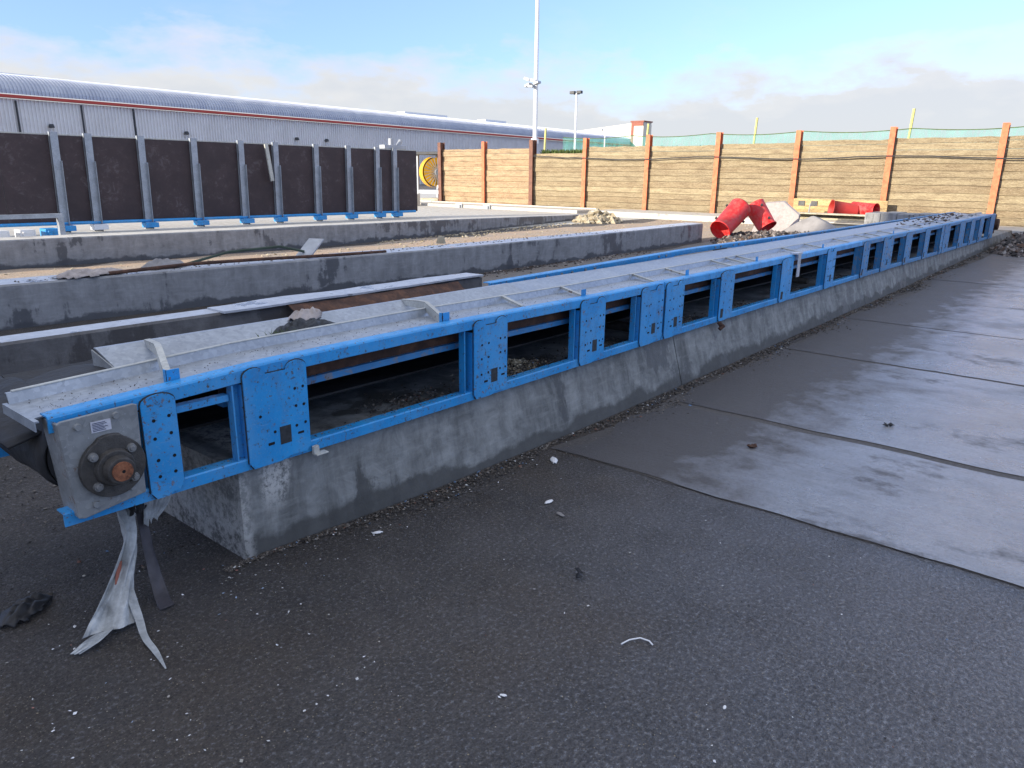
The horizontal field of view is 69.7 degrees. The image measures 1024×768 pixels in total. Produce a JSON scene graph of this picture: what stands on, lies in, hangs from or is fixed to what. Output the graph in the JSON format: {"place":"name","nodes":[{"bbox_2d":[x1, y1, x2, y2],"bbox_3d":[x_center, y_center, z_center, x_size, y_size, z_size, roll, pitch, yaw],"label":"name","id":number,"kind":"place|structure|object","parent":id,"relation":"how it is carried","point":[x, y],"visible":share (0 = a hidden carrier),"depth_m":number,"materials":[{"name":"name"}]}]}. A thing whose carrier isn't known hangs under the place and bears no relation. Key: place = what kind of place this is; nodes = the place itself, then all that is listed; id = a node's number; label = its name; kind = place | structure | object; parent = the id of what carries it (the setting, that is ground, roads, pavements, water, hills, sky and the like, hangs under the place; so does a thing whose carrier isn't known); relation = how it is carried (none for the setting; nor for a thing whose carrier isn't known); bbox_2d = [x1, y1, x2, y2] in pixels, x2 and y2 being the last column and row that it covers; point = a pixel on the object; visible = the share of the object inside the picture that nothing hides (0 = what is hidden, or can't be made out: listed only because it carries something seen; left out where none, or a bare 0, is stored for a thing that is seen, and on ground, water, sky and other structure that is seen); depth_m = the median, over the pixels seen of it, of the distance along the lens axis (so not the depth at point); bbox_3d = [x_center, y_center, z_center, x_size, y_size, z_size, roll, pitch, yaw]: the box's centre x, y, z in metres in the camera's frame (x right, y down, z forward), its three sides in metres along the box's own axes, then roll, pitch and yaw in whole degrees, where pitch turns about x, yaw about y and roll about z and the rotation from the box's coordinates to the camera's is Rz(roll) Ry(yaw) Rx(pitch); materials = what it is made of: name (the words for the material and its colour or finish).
{"place":"outdoors","nodes":[
{"label":"outdoors","id":0,"kind":"place"},
{"bbox_2d":[0,72,630,183],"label":"warehouse","id":1,"kind":"structure","parent":0,"point":[33,115],"depth_m":92.95,"materials":[{"name":"metal"}]},
{"bbox_2d":[162,242,730,314],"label":"channel floor","id":2,"kind":"structure","parent":0,"point":[521,273],"depth_m":14.16,"materials":[{"name":"grey concrete"}]},
{"bbox_2d":[475,251,655,276],"bbox_3d":[-1.927,-1.360,10.695,0.659,0.048,16.014,13,20,38],"label":"wall foot debris","id":3,"kind":"object","parent":2,"relation":"on","point":[579,261],"depth_m":14.02,"materials":[{"name":"grey gravel"}]},
{"bbox_2d":[709,229,808,245],"bbox_3d":[6.982,-3.892,19.593,3.294,0.438,4.318,13,20,38],"label":"rubble heap","id":4,"kind":"object","parent":2,"relation":"on","point":[743,236],"visible":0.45,"depth_m":19.27,"materials":[{"name":"grey stone"}]},
{"bbox_2d":[710,198,750,238],"bbox_3d":[5.853,-4.432,19.747,1.222,1.071,0.617,-13,21,-40],"label":"red tube","id":5,"kind":"object","parent":4,"relation":"on","point":[733,216],"visible":0.98,"depth_m":19.61,"materials":[{"name":"plastic"}]},
{"bbox_2d":[748,199,776,230],"bbox_3d":[6.854,-4.626,20.299,0.574,0.940,0.916,-11,20,-35],"label":"red tube","id":6,"kind":"object","parent":4,"relation":"on","point":[760,216],"visible":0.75,"depth_m":20.11,"materials":[{"name":"plastic"}]},
{"bbox_2d":[752,201,799,231],"bbox_3d":[8.033,-4.979,22.037,0.614,0.981,1.570,-10,19,-34],"label":"broken slab","id":7,"kind":"object","parent":4,"relation":"on","point":[785,214],"depth_m":21.93,"materials":[{"name":"concrete"}]},
{"bbox_2d":[782,216,836,232],"bbox_3d":[8.152,-4.320,20.057,1.496,0.511,1.072,13,20,38],"label":"gravel pile","id":8,"kind":"object","parent":4,"relation":"on","point":[812,223],"visible":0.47,"depth_m":19.88,"materials":[{"name":"grey gravel"}]},
{"bbox_2d":[831,219,863,227],"bbox_3d":[9.541,-4.941,23.030,2.750,0.450,1.400,13,20,38],"label":"dark pallet","id":9,"kind":"object","parent":2,"relation":"on","point":[839,223],"visible":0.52,"depth_m":22.70,"materials":[{"name":"wood"}]},
{"bbox_2d":[798,212,864,221],"bbox_3d":[9.934,-5.340,23.486,2.950,0.220,0.540,13,20,38],"label":"pale board","id":10,"kind":"object","parent":9,"relation":"on","point":[831,216],"visible":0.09,"depth_m":23.34,"materials":[{"name":"beige wood"}]},
{"bbox_2d":[0,184,1023,767],"bbox_3d":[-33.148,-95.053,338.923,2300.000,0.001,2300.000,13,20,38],"label":"ground","id":11,"kind":"structure","parent":0,"point":[954,648],"depth_m":2.70,"materials":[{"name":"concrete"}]},
{"bbox_2d":[0,593,52,627],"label":"black sheeting","id":12,"kind":"object","parent":11,"relation":"on","point":[24,609],"visible":1,"depth_m":2.80,"materials":[{"name":"plastic"}]},
{"bbox_2d":[0,458,205,595],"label":"grit","id":13,"kind":"object","parent":11,"relation":"on","point":[78,561],"visible":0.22,"depth_m":3.37,"materials":[{"name":"grey gravel"}]},
{"bbox_2d":[0,277,481,375],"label":"concrete kerb wall","id":14,"kind":"structure","parent":11,"relation":"on","point":[24,352],"depth_m":5.79,"materials":[{"name":"grey concrete"}]},
{"bbox_2d":[207,273,482,313],"bbox_3d":[-1.544,-1.001,7.780,0.300,0.035,3.400,13,20,38],"label":"pale trim strip","id":15,"kind":"object","parent":14,"relation":"on","point":[264,303],"depth_m":7.40,"materials":[{"name":"metal"}]},
{"bbox_2d":[288,281,464,311],"bbox_3d":[-1.231,-0.829,7.693,0.391,0.246,2.300,13,20,38],"label":"rusty sheet","id":16,"kind":"object","parent":14,"relation":"on","point":[365,299],"visible":0.3,"depth_m":7.67,"materials":[{"name":"brown metal"}]},
{"bbox_2d":[0,214,578,269],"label":"concrete wall","id":17,"kind":"structure","parent":11,"relation":"on","point":[39,251],"depth_m":14.98,"materials":[{"name":"grey concrete"}]},
{"bbox_2d":[0,189,645,236],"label":"back yard","id":18,"kind":"structure","parent":11,"relation":"on","point":[428,212],"depth_m":26.24,"materials":[{"name":"concrete"}]},
{"bbox_2d":[0,230,9,237],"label":"plastic crate","id":19,"kind":"object","parent":18,"relation":"on","point":[4,233],"visible":0.56,"depth_m":17.28,"materials":[{"name":"white paint"}]},
{"bbox_2d":[14,229,35,236],"bbox_3d":[-11.757,-3.616,17.782,0.440,0.240,0.340,13,20,38],"label":"plastic crate","id":20,"kind":"object","parent":18,"relation":"on","point":[24,232],"visible":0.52,"depth_m":17.65,"materials":[{"name":"white paint"}]},
{"bbox_2d":[0,213,65,234],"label":"steel bench rail","id":21,"kind":"object","parent":18,"relation":"on","point":[59,217],"visible":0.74,"depth_m":17.48,"materials":[{"name":"grey metal"}]},
{"bbox_2d":[39,228,58,235],"bbox_3d":[-11.406,-3.728,18.190,0.440,0.240,0.340,13,20,38],"label":"plastic crate","id":22,"kind":"object","parent":18,"relation":"on","point":[48,231],"visible":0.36,"depth_m":18.05,"materials":[{"name":"blue paint"}]},
{"bbox_2d":[0,131,417,232],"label":"boarded screen","id":23,"kind":"object","parent":18,"relation":"on","point":[98,183],"visible":0.97,"depth_m":22.05,"materials":[{"name":"black paint"}]},
{"bbox_2d":[379,138,405,149],"bbox_3d":[-4.529,-9.132,27.971,0.300,0.380,1.100,13,20,38],"label":"lamp cluster","id":24,"kind":"object","parent":23,"relation":"on","point":[390,145],"visible":0.98,"depth_m":27.77,"materials":[{"name":"grey metal"}]},
{"bbox_2d":[417,194,421,205],"bbox_3d":[-5.151,-9.768,39.029,0.500,0.620,0.500,13,20,38],"label":"concrete stub","id":25,"kind":"object","parent":18,"relation":"on","point":[418,200],"visible":0.27,"depth_m":38.96,"materials":[{"name":"grey concrete"}]},
{"bbox_2d":[416,151,437,197],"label":"screening machine","id":26,"kind":"object","parent":18,"relation":"on","point":[427,172],"visible":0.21,"depth_m":42.02,"materials":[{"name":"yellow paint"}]},
{"bbox_2d":[421,198,438,200],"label":"pale plank stack","id":27,"kind":"object","parent":18,"relation":"on","point":[431,199],"visible":0.24,"depth_m":41.47,"materials":[{"name":"beige wood"}]},
{"bbox_2d":[524,0,540,143],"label":"mast","id":28,"kind":"object","parent":18,"relation":"on","point":[536,82],"visible":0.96,"depth_m":52.78,"materials":[{"name":"white metal"}]},
{"bbox_2d":[544,108,1023,149],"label":"net fence","id":29,"kind":"object","parent":18,"relation":"on","point":[910,128],"visible":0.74,"depth_m":32.20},
{"bbox_2d":[0,223,702,330],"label":"concrete wall","id":30,"kind":"structure","parent":11,"relation":"on","point":[25,302],"depth_m":10.06,"materials":[{"name":"grey concrete"}]},
{"bbox_2d":[52,267,122,278],"bbox_3d":[-4.868,-1.296,8.472,0.469,0.085,0.930,11,19,32],"label":"stained rag","id":31,"kind":"object","parent":30,"relation":"on","point":[75,273],"visible":0.94,"depth_m":8.31,"materials":[{"name":"grey fabric"}]},
{"bbox_2d":[141,258,183,270],"bbox_3d":[-4.361,-1.519,9.198,0.356,0.128,0.724,10,18,29],"label":"stained rag","id":32,"kind":"object","parent":30,"relation":"on","point":[159,262],"visible":0.71,"depth_m":9.11,"materials":[{"name":"grey fabric"}]},
{"bbox_2d":[187,245,304,262],"bbox_3d":[-3.641,-1.765,9.991,0.245,0.175,1.720,16,22,42],"label":"green hose","id":33,"kind":"object","parent":30,"relation":"on","point":[244,250],"visible":0.88,"depth_m":10.07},
{"bbox_2d":[108,250,386,274],"bbox_3d":[-3.309,-1.677,9.919,0.074,0.084,4.006,15,21,40],"label":"rusty rod","id":34,"kind":"object","parent":30,"relation":"on","point":[229,261],"visible":1,"depth_m":9.60,"materials":[{"name":"brown metal"}]},
{"bbox_2d":[296,238,323,258],"bbox_3d":[-2.935,-1.902,10.544,0.240,0.318,0.573,5,16,14],"label":"metal offcut","id":35,"kind":"object","parent":30,"relation":"on","point":[310,246],"visible":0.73,"depth_m":10.61,"materials":[{"name":"grey metal"}]},
{"bbox_2d":[14,230,617,281],"bbox_3d":[-1.550,-2.250,12.132,0.343,0.031,11.997,14,21,39],"label":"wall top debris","id":36,"kind":"object","parent":30,"relation":"on","point":[362,251],"depth_m":12.32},
{"bbox_2d":[436,236,445,243],"bbox_3d":[-1.246,-2.528,12.898,0.174,0.120,0.174,13,20,38],"label":"broken stone","id":37,"kind":"object","parent":30,"relation":"on","point":[440,239],"visible":1,"depth_m":12.84,"materials":[{"name":"grey stone"}]},
{"bbox_2d":[0,220,753,278],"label":"soil strip","id":38,"kind":"object","parent":11,"relation":"on","point":[35,272],"visible":0.23,"depth_m":17.42,"materials":[{"name":"brown soil"}]},
{"bbox_2d":[4,220,750,274],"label":"soil stones","id":39,"kind":"object","parent":38,"relation":"on","point":[404,246],"visible":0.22,"depth_m":18.66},
{"bbox_2d":[164,328,680,558],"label":"concrete plinth","id":40,"kind":"structure","parent":11,"relation":"on","point":[251,513],"depth_m":3.94,"materials":[{"name":"grey concrete"}]},
{"bbox_2d":[450,358,546,375],"bbox_3d":[0.040,-0.146,4.890,0.352,0.083,0.954,13,20,38],"label":"pale heap","id":41,"kind":"object","parent":40,"relation":"on","point":[514,361],"visible":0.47,"depth_m":4.82,"materials":[{"name":"grey gravel"}]},
{"bbox_2d":[3,451,920,767],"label":"pale grit","id":42,"kind":"object","parent":11,"relation":"on","point":[473,651],"visible":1,"depth_m":2.67,"materials":[{"name":"grey stone"}]},
{"bbox_2d":[1,349,988,762],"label":"plastic flakes","id":43,"kind":"object","parent":11,"relation":"on","point":[309,633],"visible":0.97,"depth_m":2.73,"materials":[{"name":"white plastic"}]},
{"bbox_2d":[377,218,632,244],"bbox_3d":[0.575,-5.020,23.684,1.198,0.071,14.252,10,18,30],"label":"stone scatter","id":44,"kind":"object","parent":11,"relation":"on","point":[474,233],"visible":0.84,"depth_m":21.68,"materials":[{"name":"grey stone"}]},
{"bbox_2d":[420,200,596,212],"bbox_3d":[-1.135,-9.063,37.593,12.000,0.250,1.700,13,20,38],"label":"concrete ledge","id":45,"kind":"object","parent":11,"relation":"on","point":[558,209],"visible":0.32,"depth_m":36.34,"materials":[{"name":"grey concrete"}]},
{"bbox_2d":[455,204,462,207],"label":"grey block","id":46,"kind":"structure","parent":45,"relation":"on","point":[458,205],"depth_m":37.60,"materials":[{"name":"concrete"}]},
{"bbox_2d":[483,205,490,208],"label":"grey block","id":47,"kind":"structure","parent":45,"relation":"on","point":[486,206],"depth_m":36.43,"materials":[{"name":"concrete"}]},
{"bbox_2d":[437,140,536,204],"bbox_3d":[-1.417,-10.955,38.530,6.593,3.372,0.361,13,20,38],"label":"boarded fence","id":48,"kind":"object","parent":45,"relation":"on","point":[485,168],"visible":0.93,"depth_m":38.43,"materials":[{"name":"beige wood"}]},
{"bbox_2d":[2,333,1016,767],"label":"loose grit","id":49,"kind":"object","parent":11,"relation":"on","point":[494,625],"visible":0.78,"depth_m":2.62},
{"bbox_2d":[550,457,557,463],"bbox_3d":[0.252,0.451,4.413,0.046,0.019,0.104,-1,16,-5],"label":"litter scrap","id":50,"kind":"object","parent":11,"relation":"on","point":[553,459],"visible":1,"depth_m":4.40,"materials":[{"name":"white paper"}]},
{"bbox_2d":[570,90,582,149],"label":"floodlight mast","id":51,"kind":"object","parent":11,"relation":"on","point":[576,93],"visible":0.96,"depth_m":68.59,"materials":[{"name":"grey metal"}]},
{"bbox_2d":[575,567,582,577],"bbox_3d":[0.288,0.806,3.138,0.036,0.030,0.069,1,16,-1],"label":"clod","id":52,"kind":"object","parent":11,"relation":"on","point":[579,573],"visible":1,"depth_m":3.12,"materials":[{"name":"black soil"}]},
{"bbox_2d":[571,208,622,223],"bbox_3d":[3.223,-6.189,27.354,2.006,0.702,2.125,13,20,38],"label":"stone pile","id":53,"kind":"object","parent":11,"relation":"on","point":[597,216],"visible":0.96,"depth_m":26.91,"materials":[{"name":"beige stone"}]},
{"bbox_2d":[223,248,989,572],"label":"loose gravel","id":54,"kind":"structure","parent":11,"relation":"on","point":[229,569],"depth_m":4.82,"materials":[{"name":"grey gravel"}]},
{"bbox_2d":[621,637,652,644],"bbox_3d":[0.457,0.945,2.705,0.118,0.008,0.042,1,16,1],"label":"wire scrap","id":55,"kind":"object","parent":11,"relation":"on","point":[637,638],"visible":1,"depth_m":2.71,"materials":[{"name":"white paint"}]},
{"bbox_2d":[446,123,1023,226],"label":"timber fence","id":56,"kind":"object","parent":11,"relation":"on","point":[984,175],"visible":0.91,"depth_m":28.55,"materials":[{"name":"brown wood"}]},
{"bbox_2d":[539,142,965,153],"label":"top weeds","id":57,"kind":"object","parent":56,"relation":"on","point":[547,151],"visible":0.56,"depth_m":35.53,"materials":[{"name":"green plant"}]},
{"bbox_2d":[619,272,864,384],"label":"concrete plinth","id":58,"kind":"structure","parent":11,"relation":"on","point":[704,350],"depth_m":7.43,"materials":[{"name":"grey concrete"}]},
{"bbox_2d":[550,279,1023,587],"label":"ground","id":59,"kind":"structure","parent":11,"relation":"on","point":[590,438],"depth_m":4.89,"materials":[{"name":"grey concrete"}]},
{"bbox_2d":[556,404,1023,586],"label":"yard slab","id":60,"kind":"structure","parent":11,"relation":"on","point":[971,520],"depth_m":4.14,"materials":[{"name":"concrete"}]},
{"bbox_2d":[747,443,756,447],"bbox_3d":[1.520,0.393,4.658,0.064,0.034,0.048,3,16,7],"label":"clod","id":61,"kind":"object","parent":60,"relation":"on","point":[754,445],"visible":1,"depth_m":4.65,"materials":[{"name":"brown soil"}]},
{"bbox_2d":[589,209,1023,232],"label":"concrete ledge","id":62,"kind":"object","parent":11,"relation":"on","point":[674,215],"visible":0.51,"depth_m":29.53,"materials":[{"name":"grey concrete"}]},
{"bbox_2d":[793,198,887,212],"bbox_3d":[12.150,-6.595,27.377,3.350,0.520,0.060,13,20,38],"label":"yellow board","id":63,"kind":"object","parent":62,"relation":"on","point":[822,206],"visible":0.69,"depth_m":27.72,"materials":[{"name":"yellow wood"}]},
{"bbox_2d":[827,200,858,213],"bbox_3d":[11.288,-5.934,25.059,0.889,0.669,0.648,3,16,6],"label":"red tube","id":64,"kind":"object","parent":62,"relation":"on","point":[840,207],"visible":0.6,"depth_m":24.81,"materials":[{"name":"plastic"}]},
{"bbox_2d":[852,201,879,214],"bbox_3d":[11.928,-5.891,24.894,0.534,0.534,0.825,-11,19,-35],"label":"red tube","id":65,"kind":"object","parent":62,"relation":"on","point":[864,208],"visible":0.59,"depth_m":24.71,"materials":[{"name":"plastic"}]},
{"bbox_2d":[680,349,1023,475],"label":"yard slab","id":66,"kind":"structure","parent":11,"relation":"on","point":[941,416],"depth_m":5.59,"materials":[{"name":"concrete"}]},
{"bbox_2d":[813,252,936,304],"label":"concrete plinth","id":67,"kind":"structure","parent":11,"relation":"on","point":[877,285],"depth_m":11.37,"materials":[{"name":"grey concrete"}]},
{"bbox_2d":[344,258,896,423],"bbox_3d":[2.805,-1.015,8.233,0.569,0.132,11.886,13,20,38],"label":"spilt debris","id":68,"kind":"object","parent":67,"relation":"on","point":[394,400],"visible":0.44,"depth_m":4.58,"materials":[{"name":"grey gravel"}]},
{"bbox_2d":[864,211,939,223],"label":"grey concrete block","id":69,"kind":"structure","parent":11,"relation":"on","point":[873,217],"depth_m":20.71,"materials":[{"name":"grey concrete"}]},
{"bbox_2d":[785,318,1023,384],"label":"yard slab","id":70,"kind":"structure","parent":11,"relation":"on","point":[1000,359],"depth_m":7.44,"materials":[{"name":"concrete"}]},
{"bbox_2d":[846,280,1023,339],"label":"yard slab","id":71,"kind":"structure","parent":11,"relation":"on","point":[987,309],"depth_m":9.69,"materials":[{"name":"concrete"}]},
{"bbox_2d":[897,239,979,271],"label":"concrete plinth","id":72,"kind":"structure","parent":11,"relation":"on","point":[949,258],"depth_m":15.20,"materials":[{"name":"grey concrete"}]},
{"bbox_2d":[931,254,1023,286],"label":"slab","id":73,"kind":"structure","parent":11,"relation":"on","point":[995,269],"depth_m":13.72,"materials":[{"name":"concrete"}]},
{"bbox_2d":[989,233,1023,256],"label":"rubble heap","id":74,"kind":"object","parent":73,"relation":"on","point":[1013,246],"visible":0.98,"depth_m":17.38,"materials":[{"name":"grey gravel"}]},
{"bbox_2d":[951,230,1011,252],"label":"concrete plinth","id":75,"kind":"structure","parent":11,"relation":"on","point":[998,236],"depth_m":19.37,"materials":[{"name":"grey concrete"}]},
{"bbox_2d":[0,212,999,526],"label":"belt conveyor","id":76,"kind":"object","parent":75,"relation":"on","point":[114,446],"visible":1,"depth_m":3.69,"materials":[{"name":"blue metal"}]},
{"bbox_2d":[71,507,165,668],"bbox_3d":[-1.464,0.693,2.644,0.280,0.469,0.635,-9,18,-30],"label":"plastic rag","id":77,"kind":"object","parent":76,"relation":"hanging from","point":[118,607],"visible":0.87,"depth_m":2.78,"materials":[{"name":"white plastic"}]},
{"bbox_2d":[115,561,121,584],"bbox_3d":[-1.520,0.728,2.837,0.011,0.070,0.065,1,16,1],"label":"red scrap","id":78,"kind":"object","parent":77,"relation":"attached to","point":[118,571],"visible":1,"depth_m":2.84,"materials":[{"name":"fabric"}]},
{"bbox_2d":[128,503,146,516],"bbox_3d":[-1.467,0.452,2.888,0.046,0.140,0.140,9,18,28],"label":"dark rag","id":79,"kind":"object","parent":76,"relation":"hanging from","point":[139,508],"visible":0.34,"depth_m":2.90,"materials":[{"name":"black fabric"}]},
{"bbox_2d":[136,511,173,609],"bbox_3d":[-1.420,0.625,2.895,0.061,0.461,0.240,-13,21,-40],"label":"rubber strap","id":80,"kind":"object","parent":76,"relation":"hanging from","point":[163,599],"visible":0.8,"depth_m":2.95,"materials":[{"name":"black rubber"}]},
{"bbox_2d":[143,494,171,525],"bbox_3d":[-1.426,0.471,2.968,0.042,0.187,0.142,10,18,29],"label":"plastic rag","id":81,"kind":"object","parent":76,"relation":"hanging from","point":[155,508],"visible":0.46,"depth_m":2.96,"materials":[{"name":"grey plastic"}]},
{"bbox_2d":[273,318,334,333],"bbox_3d":[-1.083,-0.310,3.851,0.224,0.077,0.452,8,17,24],"label":"weedy cloth","id":82,"kind":"object","parent":76,"relation":"on","point":[299,323],"visible":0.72,"depth_m":3.79,"materials":[{"name":"grey fabric"}]},
{"bbox_2d":[288,306,321,320],"bbox_3d":[-1.142,-0.386,4.036,0.167,0.062,0.338,4,16,10],"label":"pale cloth","id":83,"kind":"object","parent":76,"relation":"on","point":[312,312],"visible":0.85,"depth_m":4.00,"materials":[{"name":"beige fabric"}]},
{"bbox_2d":[28,244,834,408],"bbox_3d":[1.172,-0.851,5.952,0.226,0.044,8.990,13,20,38],"label":"grit on tray","id":84,"kind":"object","parent":76,"relation":"on","point":[344,337],"visible":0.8,"depth_m":3.54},
{"bbox_2d":[204,237,981,468],"bbox_3d":[5.041,-1.741,10.408,0.164,0.410,19.976,13,20,38],"label":"grit on rails","id":85,"kind":"object","parent":76,"relation":"on","point":[534,369],"visible":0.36,"depth_m":4.48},
{"bbox_2d":[896,212,976,225],"bbox_3d":[8.899,-3.469,15.377,0.796,0.085,6.359,13,20,38],"label":"rubble on conveyor","id":86,"kind":"object","parent":76,"relation":"on","point":[942,218],"visible":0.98,"depth_m":15.07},
{"bbox_2d":[0,0,1023,151],"label":"sky","id":87,"kind":"structure","parent":0,"point":[685,67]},
{"bbox_2d":[577,120,652,146],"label":"gable building","id":88,"kind":"structure","parent":0,"point":[637,129],"depth_m":163.47,"materials":[{"name":"white brick"}]},
{"bbox_2d":[798,201,817,211],"bbox_3d":[10.721,-6.312,26.724,0.670,0.662,0.092,13,20,38],"label":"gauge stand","id":89,"kind":"object","parent":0,"point":[812,203],"visible":0.93,"depth_m":26.65,"materials":[{"name":"grey metal"}]}
]}

